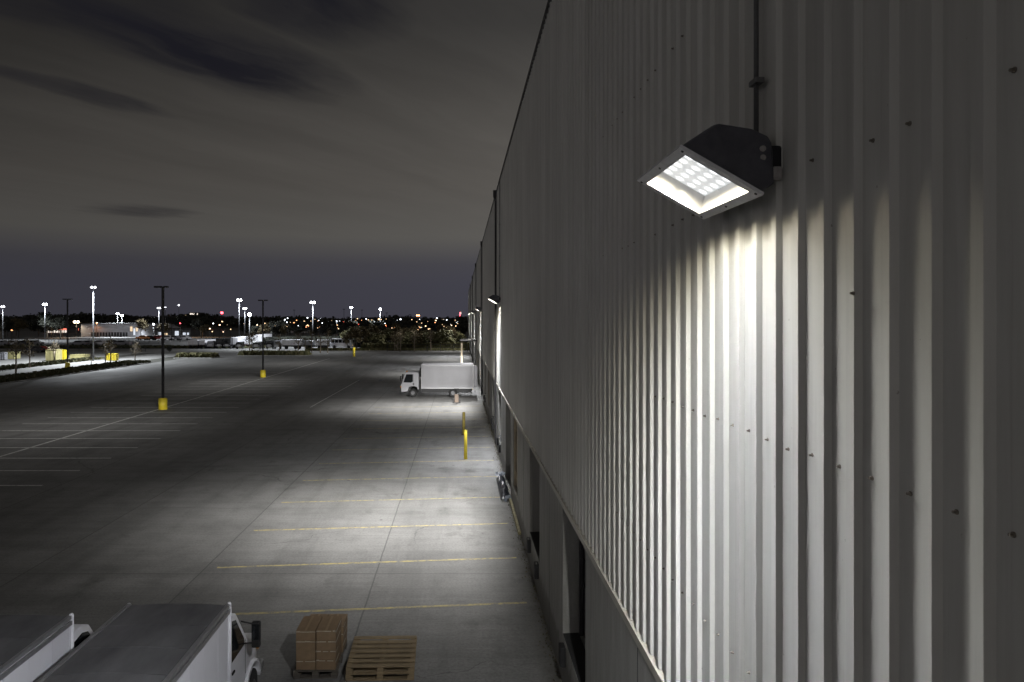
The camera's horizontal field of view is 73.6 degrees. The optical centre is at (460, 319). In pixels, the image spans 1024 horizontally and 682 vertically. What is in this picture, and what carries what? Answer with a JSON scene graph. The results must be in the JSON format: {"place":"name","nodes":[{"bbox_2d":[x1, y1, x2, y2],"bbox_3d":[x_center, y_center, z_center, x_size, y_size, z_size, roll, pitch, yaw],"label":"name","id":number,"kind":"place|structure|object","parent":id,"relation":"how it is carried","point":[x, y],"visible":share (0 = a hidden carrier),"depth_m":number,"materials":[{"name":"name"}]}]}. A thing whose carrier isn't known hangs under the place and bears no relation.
{"place":"outdoors","nodes":[
{"label":"outdoors","id":0,"kind":"place"},
{"bbox_2d":[0,357,102,369],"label":"verge grass","id":1,"kind":"structure","parent":0,"point":[33,364],"depth_m":111.61,"materials":[{"name":"plant"}]},
{"bbox_2d":[46,340,59,360],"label":"young tree","id":2,"kind":"object","parent":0,"point":[56,348],"visible":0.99,"depth_m":116.87,"materials":[{"name":"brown plant"}]},
{"bbox_2d":[0,359,150,382],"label":"grass strip","id":3,"kind":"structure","parent":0,"point":[37,374],"depth_m":94.03,"materials":[{"name":"plant"}]},
{"bbox_2d":[5,337,24,372],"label":"young tree","id":4,"kind":"object","parent":3,"relation":"on","point":[15,347],"visible":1,"depth_m":92.28,"materials":[{"name":"green plant"}]},
{"bbox_2d":[22,338,36,367],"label":"young tree","id":5,"kind":"object","parent":3,"relation":"on","point":[29,342],"visible":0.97,"depth_m":104.67,"materials":[{"name":"green plant"}]},
{"bbox_2d":[0,353,175,374],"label":"side road","id":6,"kind":"structure","parent":0,"point":[75,364],"depth_m":115.33,"materials":[{"name":"asphalt"}]},
{"bbox_2d":[62,299,72,367],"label":"lamp post","id":7,"kind":"object","parent":6,"relation":"on","point":[67,363],"visible":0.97,"depth_m":103.64,"materials":[{"name":"brown metal"}]},
{"bbox_2d":[90,286,96,360],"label":"lit lamp post","id":8,"kind":"object","parent":6,"relation":"on","point":[93,287],"visible":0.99,"depth_m":122.08,"materials":[{"name":"grey"}]},
{"bbox_2d":[105,337,119,361],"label":"young tree","id":9,"kind":"object","parent":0,"point":[110,347],"visible":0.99,"depth_m":111.02,"materials":[{"name":"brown plant"}]},
{"bbox_2d":[0,345,271,347],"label":"grass","id":10,"kind":"structure","parent":0,"point":[118,346],"depth_m":176.70,"materials":[{"name":"plant"}]},
{"bbox_2d":[0,324,329,370],"bbox_3d":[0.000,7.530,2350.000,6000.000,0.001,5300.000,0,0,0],"label":"ground","id":11,"kind":"structure","parent":0,"point":[214,328],"depth_m":451.67,"materials":[{"name":"concrete"}]},
{"bbox_2d":[0,353,137,365],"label":"neighbouring lot","id":12,"kind":"structure","parent":11,"relation":"on","point":[37,357],"depth_m":133.36,"materials":[{"name":"asphalt"}]},
{"bbox_2d":[46,349,61,360],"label":"waste container","id":13,"kind":"object","parent":12,"relation":"on","point":[50,355],"visible":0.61,"depth_m":122.17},
{"bbox_2d":[70,354,89,357],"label":"waste container","id":14,"kind":"object","parent":12,"relation":"on","point":[78,355],"visible":0.69,"depth_m":127.26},
{"bbox_2d":[0,362,151,383],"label":"kerb","id":15,"kind":"structure","parent":11,"relation":"on","point":[70,373],"depth_m":92.58,"materials":[{"name":"concrete"}]},
{"bbox_2d":[0,331,467,348],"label":"yard","id":16,"kind":"structure","parent":11,"relation":"on","point":[41,337],"depth_m":264.48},
{"bbox_2d":[0,314,6,338],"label":"distant tree","id":17,"kind":"object","parent":16,"relation":"on","point":[5,320],"visible":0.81,"depth_m":254.28,"materials":[{"name":"green plant"}]},
{"bbox_2d":[1,321,15,337],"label":"distant tree","id":18,"kind":"object","parent":16,"relation":"on","point":[8,327],"visible":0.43,"depth_m":272.63,"materials":[{"name":"green plant"}]},
{"bbox_2d":[11,321,28,337],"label":"distant tree","id":19,"kind":"object","parent":16,"relation":"on","point":[18,325],"visible":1,"depth_m":271.99,"materials":[{"name":"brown plant"}]},
{"bbox_2d":[26,321,39,335],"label":"distant tree","id":20,"kind":"object","parent":16,"relation":"on","point":[32,326],"visible":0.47,"depth_m":293.27,"materials":[{"name":"green plant"}]},
{"bbox_2d":[37,312,55,339],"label":"distant tree","id":21,"kind":"object","parent":16,"relation":"on","point":[45,319],"visible":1,"depth_m":248.45,"materials":[{"name":"green plant"}]},
{"bbox_2d":[50,315,68,338],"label":"distant tree","id":22,"kind":"object","parent":16,"relation":"on","point":[60,320],"visible":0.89,"depth_m":252.43,"materials":[{"name":"green plant"}]},
{"bbox_2d":[48,327,78,332],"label":"storefront","id":23,"kind":"object","parent":16,"relation":"on","point":[71,330],"visible":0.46,"depth_m":367.01,"materials":[{"name":"grey"}]},
{"bbox_2d":[70,340,88,344],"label":"parked car","id":24,"kind":"object","parent":16,"relation":"on","point":[80,342],"visible":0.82,"depth_m":190.71,"materials":[{"name":"grey paint"}]},
{"bbox_2d":[113,340,131,345],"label":"parked car","id":25,"kind":"object","parent":16,"relation":"on","point":[123,342],"visible":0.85,"depth_m":191.72,"materials":[{"name":"grey paint"}]},
{"bbox_2d":[80,323,178,336],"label":"distant warehouse","id":26,"kind":"structure","parent":16,"relation":"on","point":[116,330],"depth_m":289.34,"materials":[{"name":"grey"}]},
{"bbox_2d":[136,319,148,331],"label":"distant tree","id":27,"kind":"object","parent":16,"relation":"on","point":[141,323],"visible":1,"depth_m":259.59,"materials":[{"name":"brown plant"}]},
{"bbox_2d":[172,314,187,335],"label":"distant tree","id":28,"kind":"object","parent":16,"relation":"on","point":[178,319],"visible":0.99,"depth_m":298.89,"materials":[{"name":"green plant"}]},
{"bbox_2d":[155,328,207,335],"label":"building","id":29,"kind":"structure","parent":16,"relation":"on","point":[186,331],"depth_m":302.06,"materials":[{"name":"grey"}]},
{"bbox_2d":[188,339,207,347],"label":"cargo trailer","id":30,"kind":"object","parent":16,"relation":"on","point":[193,342],"visible":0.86,"depth_m":173.97,"materials":[{"name":"metal"}]},
{"bbox_2d":[190,316,212,337],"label":"distant tree","id":31,"kind":"object","parent":16,"relation":"on","point":[198,323],"visible":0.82,"depth_m":271.43,"materials":[{"name":"green plant"}]},
{"bbox_2d":[199,339,215,347],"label":"cargo trailer","id":32,"kind":"object","parent":16,"relation":"on","point":[202,342],"visible":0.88,"depth_m":174.69,"materials":[{"name":"metal"}]},
{"bbox_2d":[215,338,223,347],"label":"tractor unit","id":33,"kind":"object","parent":16,"relation":"on","point":[219,342],"visible":0.91,"depth_m":173.52,"materials":[{"name":"black paint"}]},
{"bbox_2d":[223,338,232,347],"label":"tractor unit","id":34,"kind":"object","parent":16,"relation":"on","point":[227,342],"visible":1,"depth_m":173.52,"materials":[{"name":"black paint"}]},
{"bbox_2d":[270,324,280,335],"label":"dark tree","id":35,"kind":"object","parent":16,"relation":"on","point":[275,329],"visible":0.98,"depth_m":217.23,"materials":[{"name":"green plant"}]},
{"bbox_2d":[268,319,289,334],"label":"dark tree","id":36,"kind":"object","parent":16,"relation":"on","point":[281,322],"visible":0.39,"depth_m":231.95,"materials":[{"name":"green plant"}]},
{"bbox_2d":[296,321,309,334],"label":"dark tree","id":37,"kind":"object","parent":16,"relation":"on","point":[302,328],"visible":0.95,"depth_m":236.24,"materials":[{"name":"green plant"}]},
{"bbox_2d":[309,319,330,333],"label":"dark tree","id":38,"kind":"object","parent":16,"relation":"on","point":[316,324],"visible":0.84,"depth_m":233.89,"materials":[{"name":"green plant"}]},
{"bbox_2d":[336,320,349,331],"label":"dark tree","id":39,"kind":"object","parent":16,"relation":"on","point":[343,325],"visible":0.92,"depth_m":219.76,"materials":[{"name":"green plant"}]},
{"bbox_2d":[235,335,465,346],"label":"hedgerow","id":40,"kind":"object","parent":16,"relation":"on","point":[273,338],"visible":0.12,"depth_m":186.78,"materials":[{"name":"green plant"}]},
{"bbox_2d":[374,329,394,341],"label":"belt tree","id":41,"kind":"object","parent":16,"relation":"on","point":[388,333],"visible":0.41,"depth_m":174.44,"materials":[{"name":"green plant"}]},
{"bbox_2d":[391,315,403,323],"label":"dark tree","id":42,"kind":"object","parent":16,"relation":"on","point":[395,318],"visible":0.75,"depth_m":312.71,"materials":[{"name":"green plant"}]},
{"bbox_2d":[390,325,405,335],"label":"belt tree","id":43,"kind":"object","parent":16,"relation":"on","point":[397,328],"visible":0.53,"depth_m":173.81,"materials":[{"name":"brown plant"}]},
{"bbox_2d":[422,323,436,331],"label":"dark tree","id":44,"kind":"object","parent":16,"relation":"on","point":[431,326],"visible":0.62,"depth_m":255.29,"materials":[{"name":"green plant"}]},
{"bbox_2d":[454,323,467,333],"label":"dark tree","id":45,"kind":"object","parent":16,"relation":"on","point":[462,328],"visible":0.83,"depth_m":239.34,"materials":[{"name":"green plant"}]},
{"bbox_2d":[6,312,467,327],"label":"distant wood","id":46,"kind":"object","parent":11,"relation":"on","point":[82,317],"visible":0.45,"depth_m":584.06,"materials":[{"name":"green plant"}]},
{"bbox_2d":[0,353,561,681],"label":"parking lot","id":47,"kind":"structure","parent":11,"relation":"on","point":[102,536],"depth_m":27.02,"materials":[{"name":"concrete"}]},
{"bbox_2d":[0,470,79,470],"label":"white stall line","id":48,"kind":"object","parent":47,"relation":"on","point":[39,470],"visible":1,"depth_m":33.77,"materials":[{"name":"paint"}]},
{"bbox_2d":[0,613,92,681],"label":"delivery truck","id":49,"kind":"object","parent":47,"relation":"on","point":[34,648],"visible":0.56,"depth_m":10.66,"materials":[{"name":"metal"}]},
{"bbox_2d":[0,447,137,447],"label":"white stall line","id":50,"kind":"object","parent":47,"relation":"on","point":[68,447],"visible":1,"depth_m":39.82,"materials":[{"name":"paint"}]},
{"bbox_2d":[0,438,159,438],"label":"white stall line","id":51,"kind":"object","parent":47,"relation":"on","point":[79,438],"visible":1,"depth_m":42.83,"materials":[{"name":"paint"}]},
{"bbox_2d":[0,430,180,430],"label":"white stall line","id":52,"kind":"object","parent":47,"relation":"on","point":[90,430],"visible":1,"depth_m":45.90,"materials":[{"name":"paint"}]},
{"bbox_2d":[36,602,263,681],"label":"delivery truck","id":53,"kind":"object","parent":47,"relation":"on","point":[173,642],"visible":1,"depth_m":10.60,"materials":[{"name":"metal"}]},
{"bbox_2d":[154,286,168,409],"bbox_3d":[-24.882,2.375,56.675,1.120,10.250,0.700,0,0,0],"label":"lamp post","id":54,"kind":"object","parent":47,"relation":"on","point":[162,402],"visible":1,"depth_m":56.59,"materials":[{"name":"brown metal"}]},
{"bbox_2d":[90,407,237,407],"bbox_3d":[-25.125,7.492,57.920,12.550,0.001,0.170,0,0,0],"label":"white stall line","id":55,"kind":"object","parent":47,"relation":"on","point":[167,407],"visible":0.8,"depth_m":57.85,"materials":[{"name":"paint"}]},
{"bbox_2d":[0,358,329,456],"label":"white centre line","id":56,"kind":"object","parent":47,"relation":"on","point":[135,416],"visible":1,"depth_m":50.96,"materials":[{"name":"paint"}]},
{"bbox_2d":[173,352,219,357],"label":"island hedge","id":57,"kind":"object","parent":47,"relation":"on","point":[196,354],"visible":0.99,"depth_m":130.86,"materials":[{"name":"green plant"}]},
{"bbox_2d":[141,395,268,395],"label":"white stall line","id":58,"kind":"object","parent":47,"relation":"on","point":[206,395],"visible":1,"depth_m":66.94,"materials":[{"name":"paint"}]},
{"bbox_2d":[258,300,267,377],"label":"lamp post","id":59,"kind":"object","parent":47,"relation":"on","point":[262,373],"visible":1,"depth_m":87.88,"materials":[{"name":"brown metal"}]},
{"bbox_2d":[237,355,308,355],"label":"planting island","id":60,"kind":"structure","parent":47,"relation":"on","point":[273,355],"depth_m":138.45,"materials":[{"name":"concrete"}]},
{"bbox_2d":[238,350,311,354],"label":"island hedge","id":61,"kind":"object","parent":60,"relation":"on","point":[275,352],"visible":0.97,"depth_m":138.98,"materials":[{"name":"green plant"}]},
{"bbox_2d":[293,642,346,678],"bbox_3d":[-3.051,7.417,14.939,0.920,0.166,1.420,0,0,-1],"label":"wooden pallet","id":62,"kind":"object","parent":47,"relation":"on","point":[315,674],"visible":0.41,"depth_m":14.24,"materials":[{"name":"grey wood"}]},
{"bbox_2d":[296,659,315,669],"bbox_3d":[-3.238,7.230,14.614,0.408,0.205,0.703,0,0,0],"label":"cardboard carton","id":63,"kind":"object","parent":62,"relation":"on","point":[305,664],"visible":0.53,"depth_m":14.27,"materials":[{"name":"cardboard"}]},
{"bbox_2d":[296,649,315,659],"bbox_3d":[-3.244,7.025,14.621,0.408,0.205,0.700,0,0,0],"label":"cardboard carton","id":64,"kind":"object","parent":63,"relation":"on","point":[305,654],"visible":0.45,"depth_m":14.27,"materials":[{"name":"cardboard"}]},
{"bbox_2d":[296,640,315,649],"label":"cardboard carton","id":65,"kind":"object","parent":64,"relation":"on","point":[305,644],"visible":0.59,"depth_m":14.26,"materials":[{"name":"cardboard"}]},
{"bbox_2d":[296,616,321,639],"bbox_3d":[-3.242,6.616,14.624,0.408,0.205,0.703,0,0,0],"label":"cardboard carton","id":66,"kind":"object","parent":65,"relation":"on","point":[307,628],"visible":0.9,"depth_m":14.38,"materials":[{"name":"cardboard"}]},
{"bbox_2d":[316,646,340,669],"bbox_3d":[-2.820,7.228,14.615,0.408,0.208,0.702,0,0,0],"label":"cardboard carton","id":67,"kind":"object","parent":62,"relation":"on","point":[326,664],"visible":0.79,"depth_m":14.27,"materials":[{"name":"cardboard"}]},
{"bbox_2d":[316,637,340,659],"bbox_3d":[-2.821,7.025,14.623,0.408,0.205,0.703,0,0,0],"label":"cardboard carton","id":68,"kind":"object","parent":67,"relation":"on","point":[326,654],"visible":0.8,"depth_m":14.27,"materials":[{"name":"cardboard"}]},
{"bbox_2d":[316,628,340,649],"bbox_3d":[-2.820,6.821,14.614,0.408,0.205,0.703,0,0,0],"label":"cardboard carton","id":69,"kind":"object","parent":68,"relation":"on","point":[326,644],"visible":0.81,"depth_m":14.27,"materials":[{"name":"cardboard"}]},
{"bbox_2d":[316,616,341,639],"bbox_3d":[-2.816,6.614,14.619,0.408,0.208,0.703,0,0,0],"label":"cardboard carton","id":70,"kind":"object","parent":69,"relation":"on","point":[329,627],"visible":1,"depth_m":14.42,"materials":[{"name":"cardboard"}]},
{"bbox_2d":[217,557,515,567],"bbox_3d":[-2.800,7.496,21.025,9.140,0.001,0.115,0,0,-5],"label":"yellow bay line","id":71,"kind":"object","parent":47,"relation":"on","point":[365,562],"visible":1,"depth_m":21.02,"materials":[{"name":"paint"}]},
{"bbox_2d":[345,648,413,680],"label":"wooden pallet","id":72,"kind":"object","parent":47,"relation":"on","point":[377,677],"visible":0.3,"depth_m":14.20,"materials":[{"name":"brown wood"}]},
{"bbox_2d":[346,635,416,673],"bbox_3d":[-1.688,7.272,14.828,1.420,0.147,1.380,0,0,-1],"label":"wooden pallet","id":73,"kind":"object","parent":72,"relation":"on","point":[383,656],"visible":1,"depth_m":14.65,"materials":[{"name":"brown wood"}]},
{"bbox_2d":[235,602,526,614],"bbox_3d":[-2.800,7.496,17.625,9.140,0.001,0.115,0,0,-5],"label":"yellow bay line","id":74,"kind":"object","parent":47,"relation":"on","point":[380,608],"visible":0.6,"depth_m":17.68,"materials":[{"name":"paint"}]},
{"bbox_2d":[254,523,508,530],"bbox_3d":[-2.800,7.496,24.625,9.140,0.001,0.115,0,0,-5],"label":"yellow bay line","id":75,"kind":"object","parent":47,"relation":"on","point":[381,526],"visible":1,"depth_m":24.66,"materials":[{"name":"paint"}]},
{"bbox_2d":[281,497,497,502],"bbox_3d":[-2.800,7.496,28.325,9.140,0.001,0.115,0,0,-5],"label":"yellow bay line","id":76,"kind":"object","parent":47,"relation":"on","point":[391,499],"visible":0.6,"depth_m":28.36,"materials":[{"name":"paint"}]},
{"bbox_2d":[303,476,497,480],"bbox_3d":[-2.800,7.496,32.125,9.140,0.001,0.115,0,0,-5],"label":"yellow bay line","id":77,"kind":"object","parent":47,"relation":"on","point":[404,478],"visible":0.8,"depth_m":32.09,"materials":[{"name":"paint"}]},
{"bbox_2d":[319,460,490,463],"bbox_3d":[-2.800,7.496,35.825,9.140,0.001,0.115,0,0,-5],"label":"yellow bay line","id":78,"kind":"object","parent":47,"relation":"on","point":[416,461],"visible":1,"depth_m":35.93,"materials":[{"name":"paint"}]},
{"bbox_2d":[400,363,476,396],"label":"box truck","id":79,"kind":"object","parent":47,"relation":"on","point":[443,377],"visible":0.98,"depth_m":65.45,"materials":[{"name":"white paint"}]},
{"bbox_2d":[463,430,467,459],"bbox_3d":[0.258,6.701,36.407,0.255,1.598,0.251,0,0,0],"label":"bollard","id":80,"kind":"object","parent":47,"relation":"on","point":[465,444],"visible":1,"depth_m":36.34,"materials":[{"name":"metal"}]},
{"bbox_2d":[460,339,476,362],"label":"dock canopy","id":81,"kind":"object","parent":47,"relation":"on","point":[461,340],"visible":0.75,"depth_m":91.88,"materials":[{"name":"metal"}]},
{"bbox_2d":[495,471,511,501],"bbox_3d":[1.894,7.265,30.009,0.554,0.430,4.670,0,0,-1],"label":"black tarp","id":82,"kind":"object","parent":47,"relation":"on","point":[503,488],"visible":0.98,"depth_m":29.53,"materials":[{"name":"plastic"}]},
{"bbox_2d":[509,498,520,534],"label":"wheel kerb","id":83,"kind":"structure","parent":47,"relation":"on","point":[515,517],"depth_m":25.42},
{"bbox_2d":[482,403,561,681],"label":"wall foot weeds","id":84,"kind":"object","parent":47,"relation":"on","point":[524,552],"depth_m":20.95,"materials":[{"name":"plant"}]},
{"bbox_2d":[468,0,1023,681],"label":"warehouse","id":85,"kind":"structure","parent":11,"relation":"on","point":[774,432],"depth_m":4.65,"materials":[{"name":"paint"}]},
{"bbox_2d":[487,180,500,303],"bbox_3d":[1.802,-4.157,37.000,0.723,6.685,1.090,0,0,0],"label":"wall light","id":86,"kind":"object","parent":85,"relation":"attached to","point":[496,299],"visible":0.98,"depth_m":36.78,"materials":[{"name":"grey metal"}]},
{"bbox_2d":[514,419,516,485],"bbox_3d":[2.235,5.291,26.400,0.170,2.816,2.198,0,0,0],"label":"dock door","id":87,"kind":"structure","parent":85,"relation":"in","point":[515,423],"depth_m":27.40,"materials":[{"name":"beige paint"}]},
{"bbox_2d":[527,531,539,578],"bbox_3d":[2.295,5.442,19.500,0.610,3.117,2.598,0,0,0],"label":"dock door","id":88,"kind":"structure","parent":85,"relation":"in","point":[535,536],"depth_m":19.77,"materials":[{"name":"brown metal"}]},
{"bbox_2d":[559,539,584,681],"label":"dock door","id":89,"kind":"structure","parent":85,"relation":"in","point":[576,649],"depth_m":13.76,"materials":[{"name":"brown metal"}]},
{"bbox_2d":[637,0,781,218],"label":"wall light","id":90,"kind":"object","parent":85,"relation":"attached to","point":[715,169],"visible":1,"depth_m":4.65,"materials":[{"name":"black metal"}]},
{"bbox_2d":[0,349,469,352],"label":"cross road","id":91,"kind":"structure","parent":0,"point":[149,350],"depth_m":158.07,"materials":[{"name":"asphalt"}]},
{"bbox_2d":[21,346,45,352],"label":"parked car","id":92,"kind":"object","parent":91,"relation":"on","point":[38,349],"visible":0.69,"depth_m":151.84,"materials":[{"name":"black paint"}]},
{"bbox_2d":[282,339,303,348],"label":"cargo trailer","id":93,"kind":"object","parent":91,"relation":"on","point":[286,343],"visible":0.77,"depth_m":170.73,"materials":[{"name":"metal"}]},
{"bbox_2d":[315,340,329,347],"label":"cargo trailer","id":94,"kind":"object","parent":91,"relation":"on","point":[324,344],"visible":0.56,"depth_m":170.73,"materials":[{"name":"metal"}]},
{"bbox_2d":[341,333,353,347],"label":"belt tree","id":95,"kind":"object","parent":91,"relation":"on","point":[346,338],"visible":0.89,"depth_m":169.44,"materials":[{"name":"green plant"}]},
{"bbox_2d":[347,327,361,346],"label":"belt tree","id":96,"kind":"object","parent":91,"relation":"on","point":[356,333],"visible":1,"depth_m":163.79,"materials":[{"name":"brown plant"}]},
{"bbox_2d":[359,326,371,342],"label":"belt tree","id":97,"kind":"object","parent":91,"relation":"on","point":[365,333],"visible":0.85,"depth_m":166.74,"materials":[{"name":"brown plant"}]},
{"bbox_2d":[366,332,387,342],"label":"belt tree","id":98,"kind":"object","parent":91,"relation":"on","point":[378,338],"visible":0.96,"depth_m":167.29,"materials":[{"name":"green plant"}]},
{"bbox_2d":[361,342,469,350],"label":"hedgerow","id":99,"kind":"object","parent":91,"relation":"on","point":[373,345],"visible":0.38,"depth_m":162.95,"materials":[{"name":"green plant"}]},
{"bbox_2d":[412,330,423,342],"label":"belt tree","id":100,"kind":"object","parent":91,"relation":"on","point":[418,334],"visible":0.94,"depth_m":164.38,"materials":[{"name":"green plant"}]},
{"bbox_2d":[387,344,467,351],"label":"rail fence","id":101,"kind":"object","parent":91,"relation":"on","point":[428,344],"visible":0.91,"depth_m":157.97,"materials":[{"name":"grey metal"}]},
{"bbox_2d":[423,330,445,342],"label":"belt tree","id":102,"kind":"object","parent":91,"relation":"on","point":[438,337],"visible":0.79,"depth_m":163.83,"materials":[{"name":"green plant"}]},
{"bbox_2d":[439,329,453,340],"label":"belt tree","id":103,"kind":"object","parent":91,"relation":"on","point":[447,333],"visible":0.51,"depth_m":166.26,"materials":[{"name":"green plant"}]},
{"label":"planting island","id":104,"kind":"structure","parent":91,"relation":"on","visible":0},
{"bbox_2d":[306,348,465,350],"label":"island hedge","id":105,"kind":"object","parent":104,"relation":"on","point":[385,349],"visible":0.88,"depth_m":159.64,"materials":[{"name":"green plant"}]},
{"bbox_2d":[0,0,547,318],"label":"sky","id":106,"kind":"structure","parent":0,"point":[338,155],"materials":[{"name":"grey"}]},
{"bbox_2d":[330,338,353,347],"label":"coach","id":107,"kind":"object","parent":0,"point":[336,342],"visible":0.79,"depth_m":173.97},
{"bbox_2d":[341,625,346,642],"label":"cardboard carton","id":108,"kind":"object","parent":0,"point":[343,635],"visible":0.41,"depth_m":15.05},
{"bbox_2d":[329,614,347,633],"bbox_3d":[-2.788,6.821,15.283,0.418,0.205,0.563,0,0,0],"label":"cardboard carton","id":109,"kind":"object","parent":108,"relation":"on","point":[344,620],"visible":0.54,"depth_m":15.34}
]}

